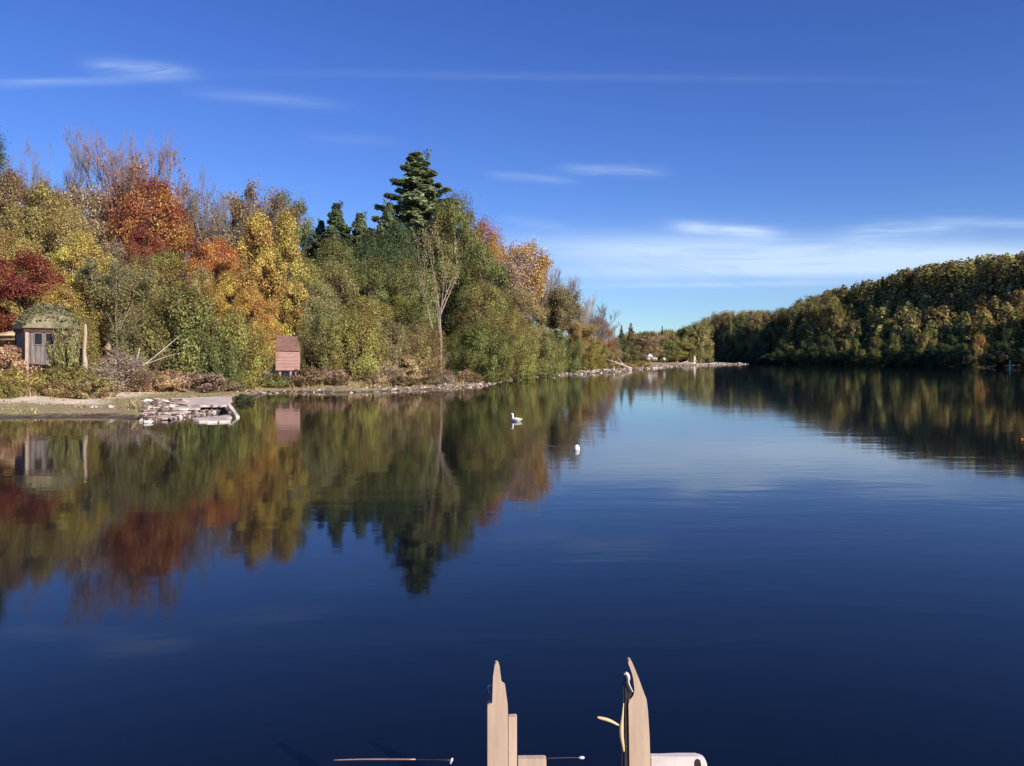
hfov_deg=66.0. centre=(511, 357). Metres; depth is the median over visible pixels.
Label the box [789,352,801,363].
shore bush
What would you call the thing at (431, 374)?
dry tuft
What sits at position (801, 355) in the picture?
shore bush
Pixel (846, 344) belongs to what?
tree
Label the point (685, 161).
sky
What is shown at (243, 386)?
shrub
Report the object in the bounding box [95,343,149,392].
shrub
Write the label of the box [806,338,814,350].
tree
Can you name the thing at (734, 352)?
shore bush
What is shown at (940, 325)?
half bare tree
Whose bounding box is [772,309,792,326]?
half bare tree
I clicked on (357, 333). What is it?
willow bush
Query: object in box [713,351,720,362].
shore bush
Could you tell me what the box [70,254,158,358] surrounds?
half bare tree
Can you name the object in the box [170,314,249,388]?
willow bush
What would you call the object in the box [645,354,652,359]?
boulder
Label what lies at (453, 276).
lone tree
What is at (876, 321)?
tree
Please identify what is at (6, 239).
tree
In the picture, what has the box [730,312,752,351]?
tree
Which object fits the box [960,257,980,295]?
tree
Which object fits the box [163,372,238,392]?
bush
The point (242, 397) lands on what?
shrub
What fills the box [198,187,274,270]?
bare tree
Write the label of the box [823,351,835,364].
shore bush
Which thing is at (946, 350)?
shore bush
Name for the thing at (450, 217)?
tree
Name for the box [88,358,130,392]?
shrub
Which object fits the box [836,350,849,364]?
shore bush
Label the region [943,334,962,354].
tree
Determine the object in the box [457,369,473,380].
dry tuft
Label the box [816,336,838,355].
tree
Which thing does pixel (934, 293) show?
tree
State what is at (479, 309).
tree
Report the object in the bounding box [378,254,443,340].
tree
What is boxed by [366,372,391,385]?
dry tuft
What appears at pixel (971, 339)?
tree
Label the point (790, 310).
tree
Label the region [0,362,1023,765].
water
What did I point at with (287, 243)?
poplar tree
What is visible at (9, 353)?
grass mound
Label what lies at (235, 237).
half bare tree
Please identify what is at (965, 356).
shore bush
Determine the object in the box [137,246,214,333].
tree
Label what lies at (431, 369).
dry tuft
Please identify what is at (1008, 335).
tree
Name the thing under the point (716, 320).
tree
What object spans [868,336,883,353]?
tree
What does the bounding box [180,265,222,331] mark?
tree
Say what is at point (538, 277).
half bare tree
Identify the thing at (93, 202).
half bare tree
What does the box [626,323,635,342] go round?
fir tree
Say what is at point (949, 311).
half bare tree
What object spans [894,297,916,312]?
tree
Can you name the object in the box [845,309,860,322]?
tree
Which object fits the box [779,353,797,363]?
shore bush
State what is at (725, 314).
tree
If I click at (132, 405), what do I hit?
grass
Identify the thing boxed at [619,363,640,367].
grass mound
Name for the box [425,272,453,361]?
tree
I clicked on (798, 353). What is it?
shore bush
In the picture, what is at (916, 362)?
shore bush
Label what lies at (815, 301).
tree
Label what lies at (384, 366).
grass mound
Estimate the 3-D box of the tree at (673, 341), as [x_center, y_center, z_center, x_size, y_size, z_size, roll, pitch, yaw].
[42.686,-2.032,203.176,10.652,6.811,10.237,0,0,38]
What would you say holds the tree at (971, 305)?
on the ground at (55, 410)
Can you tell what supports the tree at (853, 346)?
on the ground at (55, 410)
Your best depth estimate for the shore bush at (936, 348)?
152.39 m
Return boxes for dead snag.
[82,324,87,372]
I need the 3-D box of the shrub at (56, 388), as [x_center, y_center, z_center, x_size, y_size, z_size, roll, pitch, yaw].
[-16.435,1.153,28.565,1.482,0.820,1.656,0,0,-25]
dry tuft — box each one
[320,366,339,376]
[327,376,351,386]
[347,371,375,381]
[347,374,367,380]
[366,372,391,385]
[380,367,402,375]
[386,375,419,386]
[412,377,442,384]
[421,370,439,378]
[422,367,438,372]
[433,368,457,377]
[437,375,454,383]
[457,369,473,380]
[457,373,484,382]
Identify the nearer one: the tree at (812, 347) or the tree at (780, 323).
the tree at (812, 347)
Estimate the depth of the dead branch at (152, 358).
34.00 m
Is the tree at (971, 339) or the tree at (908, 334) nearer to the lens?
the tree at (971, 339)
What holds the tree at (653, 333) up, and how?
on the ground at (55, 410)
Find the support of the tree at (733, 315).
on the ground at (55, 410)
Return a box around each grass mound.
[0,342,45,378]
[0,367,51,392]
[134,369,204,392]
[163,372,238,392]
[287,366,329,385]
[318,369,350,381]
[376,362,402,374]
[381,355,434,375]
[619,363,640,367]
[624,360,656,366]
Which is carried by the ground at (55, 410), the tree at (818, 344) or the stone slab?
the tree at (818, 344)
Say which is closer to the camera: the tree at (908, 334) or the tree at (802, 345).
the tree at (908, 334)
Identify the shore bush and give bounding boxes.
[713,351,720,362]
[724,351,730,362]
[728,350,738,362]
[740,354,745,362]
[757,354,765,363]
[759,354,773,363]
[768,350,783,363]
[775,355,784,363]
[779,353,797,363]
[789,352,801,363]
[792,349,804,363]
[797,351,814,363]
[804,352,817,364]
[806,351,824,364]
[815,346,837,364]
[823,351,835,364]
[827,351,847,364]
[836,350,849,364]
[845,348,866,364]
[852,349,869,364]
[861,352,880,365]
[865,349,884,365]
[874,354,896,365]
[883,345,909,365]
[897,344,915,365]
[902,347,925,365]
[918,346,936,366]
[925,343,952,366]
[935,345,957,366]
[945,343,970,366]
[954,347,981,366]
[976,349,1007,367]
[983,341,1018,367]
[1008,348,1023,367]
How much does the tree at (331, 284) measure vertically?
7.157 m
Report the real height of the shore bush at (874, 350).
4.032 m
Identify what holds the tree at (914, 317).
on the ground at (55, 410)
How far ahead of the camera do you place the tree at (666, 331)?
329.92 m
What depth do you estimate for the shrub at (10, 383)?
27.96 m
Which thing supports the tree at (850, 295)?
on the ground at (55, 410)
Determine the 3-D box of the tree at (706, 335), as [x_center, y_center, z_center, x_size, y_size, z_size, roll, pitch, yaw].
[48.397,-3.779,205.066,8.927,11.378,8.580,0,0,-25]
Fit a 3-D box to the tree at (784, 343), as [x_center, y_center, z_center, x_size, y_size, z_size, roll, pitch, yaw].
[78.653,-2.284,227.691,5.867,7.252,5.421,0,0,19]
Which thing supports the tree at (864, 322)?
on the ground at (55, 410)
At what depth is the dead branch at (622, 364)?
109.94 m
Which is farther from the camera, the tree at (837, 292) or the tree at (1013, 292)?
the tree at (837, 292)
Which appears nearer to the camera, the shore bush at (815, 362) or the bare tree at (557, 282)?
the bare tree at (557, 282)
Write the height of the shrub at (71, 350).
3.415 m
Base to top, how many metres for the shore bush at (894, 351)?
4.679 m
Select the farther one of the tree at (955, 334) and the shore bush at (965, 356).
the tree at (955, 334)
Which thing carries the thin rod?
on the dock
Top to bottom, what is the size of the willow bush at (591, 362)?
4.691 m
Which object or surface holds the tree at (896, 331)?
on the ground at (55, 410)
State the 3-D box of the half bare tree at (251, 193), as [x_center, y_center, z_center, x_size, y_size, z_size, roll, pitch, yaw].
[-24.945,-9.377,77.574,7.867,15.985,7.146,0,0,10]
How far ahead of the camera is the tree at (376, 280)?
59.28 m
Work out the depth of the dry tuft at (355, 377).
42.56 m
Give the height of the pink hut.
2.340 m
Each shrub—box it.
[0,379,27,398]
[30,363,77,395]
[34,379,74,397]
[46,320,88,380]
[53,361,101,394]
[60,307,102,372]
[62,375,120,398]
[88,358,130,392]
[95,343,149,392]
[113,364,161,391]
[209,377,248,391]
[232,393,254,401]
[259,374,292,387]
[426,353,455,372]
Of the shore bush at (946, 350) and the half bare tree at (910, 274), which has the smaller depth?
the shore bush at (946, 350)
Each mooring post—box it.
[487,660,516,765]
[597,657,649,765]
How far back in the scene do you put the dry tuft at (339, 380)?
41.00 m
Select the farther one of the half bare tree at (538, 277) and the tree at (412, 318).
the half bare tree at (538, 277)
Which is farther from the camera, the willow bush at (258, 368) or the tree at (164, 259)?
the tree at (164, 259)
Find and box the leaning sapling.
[564,320,601,360]
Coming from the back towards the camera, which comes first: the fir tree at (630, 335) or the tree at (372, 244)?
the fir tree at (630, 335)
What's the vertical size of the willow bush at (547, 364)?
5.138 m
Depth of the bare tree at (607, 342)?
112.43 m
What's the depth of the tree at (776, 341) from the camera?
238.41 m
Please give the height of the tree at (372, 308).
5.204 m
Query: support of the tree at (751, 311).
on the ground at (55, 410)
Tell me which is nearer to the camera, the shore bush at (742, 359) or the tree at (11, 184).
the tree at (11, 184)
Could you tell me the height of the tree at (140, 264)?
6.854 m
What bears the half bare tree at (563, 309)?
on the ground at (55, 410)
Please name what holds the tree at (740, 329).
on the ground at (55, 410)
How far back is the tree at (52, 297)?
39.87 m
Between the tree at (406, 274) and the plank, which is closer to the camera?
the plank
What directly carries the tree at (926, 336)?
on the ground at (55, 410)
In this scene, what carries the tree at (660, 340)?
on the ground at (55, 410)
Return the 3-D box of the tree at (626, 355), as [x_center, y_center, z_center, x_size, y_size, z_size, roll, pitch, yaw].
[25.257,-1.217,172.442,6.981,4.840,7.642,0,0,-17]
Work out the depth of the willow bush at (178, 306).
36.93 m
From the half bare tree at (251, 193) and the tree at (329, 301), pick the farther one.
the half bare tree at (251, 193)
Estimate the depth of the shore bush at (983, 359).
138.32 m
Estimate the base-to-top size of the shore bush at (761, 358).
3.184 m
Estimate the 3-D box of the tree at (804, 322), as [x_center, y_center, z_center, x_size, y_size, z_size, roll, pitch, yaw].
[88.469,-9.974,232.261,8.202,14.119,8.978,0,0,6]
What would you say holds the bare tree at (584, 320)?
on the ground at (55, 410)
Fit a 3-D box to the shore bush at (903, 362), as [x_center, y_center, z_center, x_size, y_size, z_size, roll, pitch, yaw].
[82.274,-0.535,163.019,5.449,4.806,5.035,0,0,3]
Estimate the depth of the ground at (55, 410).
28.17 m
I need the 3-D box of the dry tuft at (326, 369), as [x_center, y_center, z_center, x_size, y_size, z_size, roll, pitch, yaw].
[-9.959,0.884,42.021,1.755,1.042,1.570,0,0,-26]
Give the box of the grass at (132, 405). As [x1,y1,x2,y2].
[0,357,478,415]
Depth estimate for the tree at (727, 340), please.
288.55 m
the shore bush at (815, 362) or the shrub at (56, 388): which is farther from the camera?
the shore bush at (815, 362)
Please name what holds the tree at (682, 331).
on the ground at (55, 410)
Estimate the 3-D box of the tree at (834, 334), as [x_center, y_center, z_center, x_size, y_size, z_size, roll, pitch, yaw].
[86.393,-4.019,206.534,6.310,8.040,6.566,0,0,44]
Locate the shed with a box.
[12,303,81,380]
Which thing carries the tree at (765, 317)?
on the ground at (55, 410)
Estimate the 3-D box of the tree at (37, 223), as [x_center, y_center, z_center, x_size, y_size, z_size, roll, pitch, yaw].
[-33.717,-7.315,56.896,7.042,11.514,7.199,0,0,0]
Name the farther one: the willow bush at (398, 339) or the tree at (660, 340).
the tree at (660, 340)
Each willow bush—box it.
[102,306,177,389]
[104,280,267,389]
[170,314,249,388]
[203,307,279,388]
[295,307,363,376]
[310,307,388,379]
[367,317,424,374]
[393,320,450,374]
[433,331,472,370]
[450,317,518,382]
[477,307,541,376]
[486,328,542,379]
[525,324,570,376]
[535,335,572,372]
[551,333,588,372]
[572,336,609,369]
[598,344,622,368]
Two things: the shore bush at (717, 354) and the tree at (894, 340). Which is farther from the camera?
the shore bush at (717, 354)
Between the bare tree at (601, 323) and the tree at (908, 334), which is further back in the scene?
the tree at (908, 334)
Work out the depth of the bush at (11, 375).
28.87 m
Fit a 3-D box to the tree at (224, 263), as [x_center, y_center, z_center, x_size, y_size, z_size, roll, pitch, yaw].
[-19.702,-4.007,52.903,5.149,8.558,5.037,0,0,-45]
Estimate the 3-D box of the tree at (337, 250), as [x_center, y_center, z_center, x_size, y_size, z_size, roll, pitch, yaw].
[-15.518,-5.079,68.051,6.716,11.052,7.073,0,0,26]
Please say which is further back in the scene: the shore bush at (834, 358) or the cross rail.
the shore bush at (834, 358)
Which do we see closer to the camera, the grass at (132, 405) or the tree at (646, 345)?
the grass at (132, 405)
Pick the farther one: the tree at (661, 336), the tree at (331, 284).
the tree at (661, 336)
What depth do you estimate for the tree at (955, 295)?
190.81 m
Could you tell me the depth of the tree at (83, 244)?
46.34 m
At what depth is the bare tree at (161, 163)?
68.12 m
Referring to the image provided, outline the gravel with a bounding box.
[138,363,747,421]
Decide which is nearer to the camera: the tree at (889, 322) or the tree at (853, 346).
the tree at (853, 346)
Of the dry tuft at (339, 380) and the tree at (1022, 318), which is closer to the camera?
the dry tuft at (339, 380)
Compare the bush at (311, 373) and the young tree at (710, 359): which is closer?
the bush at (311, 373)
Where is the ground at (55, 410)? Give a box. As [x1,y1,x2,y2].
[0,326,1022,418]
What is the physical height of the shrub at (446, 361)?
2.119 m
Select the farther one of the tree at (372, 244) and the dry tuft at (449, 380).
the tree at (372, 244)
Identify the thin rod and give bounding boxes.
[334,758,452,763]
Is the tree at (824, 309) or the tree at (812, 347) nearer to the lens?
the tree at (812, 347)
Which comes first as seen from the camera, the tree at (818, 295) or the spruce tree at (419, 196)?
the spruce tree at (419, 196)
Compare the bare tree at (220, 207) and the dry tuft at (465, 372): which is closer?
the dry tuft at (465, 372)
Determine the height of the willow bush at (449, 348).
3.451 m
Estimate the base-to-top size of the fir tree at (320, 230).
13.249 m
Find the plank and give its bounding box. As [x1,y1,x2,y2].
[227,404,239,417]
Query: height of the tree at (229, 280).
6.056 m
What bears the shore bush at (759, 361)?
on the ground at (55, 410)
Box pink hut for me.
[275,335,301,377]
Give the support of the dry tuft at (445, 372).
on the ground at (55, 410)
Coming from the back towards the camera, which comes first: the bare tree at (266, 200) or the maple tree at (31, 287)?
the bare tree at (266, 200)
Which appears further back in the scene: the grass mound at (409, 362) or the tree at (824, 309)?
the tree at (824, 309)
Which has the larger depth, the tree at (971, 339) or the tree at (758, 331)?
the tree at (758, 331)
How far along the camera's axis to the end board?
2.45 m
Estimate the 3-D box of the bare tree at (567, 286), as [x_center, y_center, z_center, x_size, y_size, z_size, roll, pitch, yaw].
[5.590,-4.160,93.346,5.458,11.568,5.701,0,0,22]
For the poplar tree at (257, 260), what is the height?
10.006 m
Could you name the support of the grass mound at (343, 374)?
on the ground at (55, 410)
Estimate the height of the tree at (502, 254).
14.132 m
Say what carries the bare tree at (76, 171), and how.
on the ground at (55, 410)
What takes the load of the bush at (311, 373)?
on the ground at (55, 410)
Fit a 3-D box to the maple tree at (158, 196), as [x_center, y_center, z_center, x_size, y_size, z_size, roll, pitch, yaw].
[-27.709,-7.861,60.952,8.085,13.265,8.391,0,0,-5]
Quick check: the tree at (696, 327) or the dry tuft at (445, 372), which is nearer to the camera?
the dry tuft at (445, 372)
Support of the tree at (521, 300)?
on the ground at (55, 410)
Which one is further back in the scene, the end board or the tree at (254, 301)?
the tree at (254, 301)
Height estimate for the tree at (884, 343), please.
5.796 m
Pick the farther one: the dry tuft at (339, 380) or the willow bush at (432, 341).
the willow bush at (432, 341)
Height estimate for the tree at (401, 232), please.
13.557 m
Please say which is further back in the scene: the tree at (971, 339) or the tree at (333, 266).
the tree at (971, 339)
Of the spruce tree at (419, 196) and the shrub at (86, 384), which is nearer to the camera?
the shrub at (86, 384)
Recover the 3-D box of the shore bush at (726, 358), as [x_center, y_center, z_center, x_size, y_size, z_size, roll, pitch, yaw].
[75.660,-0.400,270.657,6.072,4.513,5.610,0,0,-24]
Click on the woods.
(864, 304)
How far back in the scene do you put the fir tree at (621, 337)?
189.56 m
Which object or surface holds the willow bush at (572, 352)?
on the ground at (55, 410)
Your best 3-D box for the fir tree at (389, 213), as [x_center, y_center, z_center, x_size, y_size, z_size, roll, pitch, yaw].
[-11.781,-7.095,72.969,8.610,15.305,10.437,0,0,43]
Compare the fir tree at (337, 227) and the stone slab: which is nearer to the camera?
the stone slab
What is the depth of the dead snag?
30.56 m
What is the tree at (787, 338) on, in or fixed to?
on the ground at (55, 410)
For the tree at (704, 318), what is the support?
on the ground at (55, 410)
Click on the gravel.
(155, 408)
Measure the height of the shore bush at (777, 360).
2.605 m
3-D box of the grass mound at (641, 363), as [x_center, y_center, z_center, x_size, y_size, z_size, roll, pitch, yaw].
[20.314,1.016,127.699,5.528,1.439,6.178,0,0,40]
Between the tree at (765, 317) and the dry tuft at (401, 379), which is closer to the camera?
the dry tuft at (401, 379)
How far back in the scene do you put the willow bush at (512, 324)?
64.30 m
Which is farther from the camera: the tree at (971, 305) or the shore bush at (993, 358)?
the tree at (971, 305)
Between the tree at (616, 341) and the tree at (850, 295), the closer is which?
the tree at (616, 341)
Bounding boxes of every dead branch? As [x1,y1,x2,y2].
[112,335,180,390]
[607,358,631,368]
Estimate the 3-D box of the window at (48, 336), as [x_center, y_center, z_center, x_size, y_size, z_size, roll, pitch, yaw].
[-18.104,-0.740,30.899,0.360,0.500,0.050,0,0,-43]
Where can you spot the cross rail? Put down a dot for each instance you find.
(531, 760)
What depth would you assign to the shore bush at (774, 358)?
222.59 m
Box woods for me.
[772,251,1023,353]
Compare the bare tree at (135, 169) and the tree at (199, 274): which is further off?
the bare tree at (135, 169)
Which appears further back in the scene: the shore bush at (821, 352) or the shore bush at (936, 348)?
the shore bush at (821, 352)
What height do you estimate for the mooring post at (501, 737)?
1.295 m
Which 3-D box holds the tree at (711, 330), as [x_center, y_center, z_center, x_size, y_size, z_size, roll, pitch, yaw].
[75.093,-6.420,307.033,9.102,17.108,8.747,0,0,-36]
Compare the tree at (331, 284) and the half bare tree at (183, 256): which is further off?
the half bare tree at (183, 256)
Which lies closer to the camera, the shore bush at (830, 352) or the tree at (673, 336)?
the shore bush at (830, 352)
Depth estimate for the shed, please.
30.81 m
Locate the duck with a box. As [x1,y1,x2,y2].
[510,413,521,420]
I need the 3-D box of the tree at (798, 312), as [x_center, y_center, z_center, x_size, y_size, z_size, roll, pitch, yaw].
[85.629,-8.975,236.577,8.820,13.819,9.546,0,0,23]
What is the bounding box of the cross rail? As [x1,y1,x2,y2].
[518,755,584,765]
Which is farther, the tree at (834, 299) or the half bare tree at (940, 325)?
the tree at (834, 299)
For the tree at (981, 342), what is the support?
on the ground at (55, 410)
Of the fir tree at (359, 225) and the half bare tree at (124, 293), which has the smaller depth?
the half bare tree at (124, 293)
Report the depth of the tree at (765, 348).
236.88 m
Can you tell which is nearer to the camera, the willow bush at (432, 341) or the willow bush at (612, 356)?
the willow bush at (432, 341)
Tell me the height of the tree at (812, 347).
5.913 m
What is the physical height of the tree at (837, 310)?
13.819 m
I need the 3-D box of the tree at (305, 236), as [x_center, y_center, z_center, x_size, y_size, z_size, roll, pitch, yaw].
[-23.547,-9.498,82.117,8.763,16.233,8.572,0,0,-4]
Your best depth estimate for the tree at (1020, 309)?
151.35 m
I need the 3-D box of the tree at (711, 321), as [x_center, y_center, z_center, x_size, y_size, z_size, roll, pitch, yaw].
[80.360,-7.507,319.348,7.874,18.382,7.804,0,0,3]
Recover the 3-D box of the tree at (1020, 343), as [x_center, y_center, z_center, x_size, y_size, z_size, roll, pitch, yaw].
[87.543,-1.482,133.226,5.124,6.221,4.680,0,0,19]
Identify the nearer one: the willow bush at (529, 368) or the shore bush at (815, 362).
the willow bush at (529, 368)
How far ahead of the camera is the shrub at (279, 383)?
40.47 m
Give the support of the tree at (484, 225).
on the ground at (55, 410)
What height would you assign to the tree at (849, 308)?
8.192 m
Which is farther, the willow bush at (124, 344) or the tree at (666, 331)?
the tree at (666, 331)
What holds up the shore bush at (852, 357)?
on the ground at (55, 410)
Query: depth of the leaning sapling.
85.23 m
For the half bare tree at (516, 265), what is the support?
on the ground at (55, 410)
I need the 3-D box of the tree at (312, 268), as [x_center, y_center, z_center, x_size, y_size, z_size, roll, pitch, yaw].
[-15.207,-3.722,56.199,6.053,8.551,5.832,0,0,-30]
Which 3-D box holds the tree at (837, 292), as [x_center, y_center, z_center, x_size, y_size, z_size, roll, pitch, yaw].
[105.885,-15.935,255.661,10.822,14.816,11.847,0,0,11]
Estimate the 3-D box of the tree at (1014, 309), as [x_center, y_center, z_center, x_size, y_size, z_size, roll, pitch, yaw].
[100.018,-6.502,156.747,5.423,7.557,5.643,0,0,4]
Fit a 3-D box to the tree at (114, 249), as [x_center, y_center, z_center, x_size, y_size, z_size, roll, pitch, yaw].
[-26.699,-4.183,52.087,5.519,7.695,6.282,0,0,17]
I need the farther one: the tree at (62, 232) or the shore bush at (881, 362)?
the shore bush at (881, 362)
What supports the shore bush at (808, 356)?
on the ground at (55, 410)
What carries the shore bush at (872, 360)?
on the ground at (55, 410)
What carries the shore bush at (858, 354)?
on the ground at (55, 410)
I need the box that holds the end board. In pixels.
[650,753,706,765]
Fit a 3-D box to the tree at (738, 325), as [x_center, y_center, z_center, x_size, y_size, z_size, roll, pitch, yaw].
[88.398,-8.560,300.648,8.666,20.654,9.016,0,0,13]
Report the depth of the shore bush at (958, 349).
147.36 m
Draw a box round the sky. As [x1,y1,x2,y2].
[0,0,1023,344]
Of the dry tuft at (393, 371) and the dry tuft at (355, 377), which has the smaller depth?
the dry tuft at (355, 377)
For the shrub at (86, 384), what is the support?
on the ground at (55, 410)
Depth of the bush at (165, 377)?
34.03 m
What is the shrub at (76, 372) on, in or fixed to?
on the ground at (55, 410)
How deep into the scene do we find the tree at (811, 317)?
227.22 m
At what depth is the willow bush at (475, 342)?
52.99 m
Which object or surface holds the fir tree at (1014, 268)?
on the ground at (55, 410)
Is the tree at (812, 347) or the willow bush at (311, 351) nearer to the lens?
the willow bush at (311, 351)
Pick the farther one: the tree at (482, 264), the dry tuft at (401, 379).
the tree at (482, 264)
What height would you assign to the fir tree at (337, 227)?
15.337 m
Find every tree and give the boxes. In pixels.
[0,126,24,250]
[0,135,95,273]
[0,167,58,318]
[0,173,86,308]
[0,225,48,324]
[0,246,87,346]
[9,283,106,335]
[22,204,98,315]
[33,230,127,347]
[37,175,123,258]
[59,122,182,259]
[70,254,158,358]
[72,237,146,349]
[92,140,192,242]
[98,174,206,285]
[108,219,174,279]
[118,254,170,348]
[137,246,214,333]
[146,164,230,271]
[147,198,228,277]
[177,177,271,285]
[177,235,245,322]
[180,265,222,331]
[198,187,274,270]
[202,267,265,349]
[219,175,304,252]
[227,286,283,364]
[232,206,288,359]
[258,206,313,356]
[260,189,317,275]
[279,282,345,356]
[283,247,338,332]
[300,218,325,266]
[308,235,363,309]
[309,200,352,269]
[311,255,369,317]
[311,271,346,310]
[328,294,402,351]
[334,253,412,328]
[342,211,371,254]
[342,225,410,302]
[364,199,411,297]
[371,149,564,343]
[371,293,434,355]
[372,221,427,320]
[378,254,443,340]
[410,220,463,370]
[423,187,498,335]
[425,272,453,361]
[437,243,517,364]
[445,280,523,356]
[468,214,507,262]
[472,248,540,316]
[484,236,508,317]
[492,235,553,319]
[494,286,554,351]
[527,260,558,326]
[531,281,584,342]
[535,265,580,330]
[547,274,575,333]
[572,293,596,325]
[579,303,620,344]
[585,316,618,354]
[591,320,615,343]
[604,330,623,364]
[616,325,627,352]
[617,342,640,362]
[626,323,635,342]
[627,335,665,362]
[633,341,654,362]
[646,331,659,361]
[647,333,668,342]
[651,336,665,361]
[654,342,685,362]
[661,337,696,361]
[663,329,671,337]
[664,332,682,361]
[672,325,704,361]
[683,321,706,363]
[686,322,715,362]
[698,320,715,350]
[699,317,712,340]
[703,348,713,362]
[707,318,714,349]
[710,313,726,353]
[717,314,736,350]
[718,310,734,350]
[727,314,738,350]
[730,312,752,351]
[732,309,748,350]
[732,310,745,351]
[739,310,757,336]
[745,310,772,349]
[745,314,771,349]
[749,323,775,353]
[761,344,771,353]
[770,309,789,345]
[771,337,780,352]
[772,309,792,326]
[774,338,788,357]
[778,334,793,351]
[782,303,807,332]
[782,305,805,348]
[784,346,795,363]
[795,294,813,302]
[797,340,808,351]
[798,304,823,347]
[801,302,819,326]
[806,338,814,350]
[806,343,817,355]
[808,298,820,309]
[810,292,830,299]
[810,301,845,336]
[815,335,827,351]
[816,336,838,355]
[818,292,839,317]
[819,302,850,337]
[829,287,846,306]
[830,327,848,350]
[839,339,851,351]
[841,282,868,304]
[843,305,854,323]
[843,319,857,332]
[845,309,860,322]
[846,338,861,364]
[860,318,871,330]
[865,318,882,340]
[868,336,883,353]
[877,340,889,363]
[880,318,898,338]
[884,333,902,364]
[887,327,902,343]
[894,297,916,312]
[898,328,919,348]
[906,268,931,291]
[912,315,920,335]
[912,331,938,359]
[923,329,942,348]
[926,265,966,301]
[928,320,944,332]
[937,306,956,320]
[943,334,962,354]
[944,329,961,344]
[949,291,962,315]
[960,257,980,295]
[965,298,988,316]
[967,257,1007,300]
[967,332,986,362]
[969,333,989,365]
[994,327,1023,361]
[1001,288,1020,305]
[1003,306,1016,325]
[1005,311,1023,338]
[1007,253,1019,301]
[1011,305,1023,330]
[1011,337,1023,359]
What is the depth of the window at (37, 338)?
30.61 m
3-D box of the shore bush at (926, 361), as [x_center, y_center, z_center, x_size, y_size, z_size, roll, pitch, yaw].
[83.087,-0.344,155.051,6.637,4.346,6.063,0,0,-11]
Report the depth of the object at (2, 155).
62.58 m
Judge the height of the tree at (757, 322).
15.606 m
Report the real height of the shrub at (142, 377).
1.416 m
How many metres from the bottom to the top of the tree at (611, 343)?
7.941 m
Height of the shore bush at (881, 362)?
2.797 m
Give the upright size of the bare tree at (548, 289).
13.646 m
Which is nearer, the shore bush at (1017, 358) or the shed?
the shed
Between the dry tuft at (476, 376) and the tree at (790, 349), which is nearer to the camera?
the dry tuft at (476, 376)
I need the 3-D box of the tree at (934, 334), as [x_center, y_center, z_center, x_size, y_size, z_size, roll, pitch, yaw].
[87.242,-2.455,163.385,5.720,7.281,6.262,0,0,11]
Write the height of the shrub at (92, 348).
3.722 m
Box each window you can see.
[33,332,42,344]
[45,333,54,344]
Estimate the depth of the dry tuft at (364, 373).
42.70 m
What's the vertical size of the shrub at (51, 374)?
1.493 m
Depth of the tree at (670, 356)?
194.43 m
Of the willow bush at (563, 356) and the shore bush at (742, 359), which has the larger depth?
the shore bush at (742, 359)
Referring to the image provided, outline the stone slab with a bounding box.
[150,396,231,422]
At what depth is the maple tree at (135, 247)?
57.18 m
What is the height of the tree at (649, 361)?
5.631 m
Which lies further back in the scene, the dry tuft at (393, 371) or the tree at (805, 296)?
the tree at (805, 296)
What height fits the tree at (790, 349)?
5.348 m
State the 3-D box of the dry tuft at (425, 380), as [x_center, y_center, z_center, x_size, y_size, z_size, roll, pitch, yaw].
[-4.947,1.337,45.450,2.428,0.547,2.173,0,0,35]
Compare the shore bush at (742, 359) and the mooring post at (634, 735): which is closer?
the mooring post at (634, 735)
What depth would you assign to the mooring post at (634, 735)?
2.45 m
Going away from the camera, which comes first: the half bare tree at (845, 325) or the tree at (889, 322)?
the tree at (889, 322)
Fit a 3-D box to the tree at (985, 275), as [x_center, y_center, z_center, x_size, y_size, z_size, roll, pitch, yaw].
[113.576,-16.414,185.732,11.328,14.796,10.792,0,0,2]

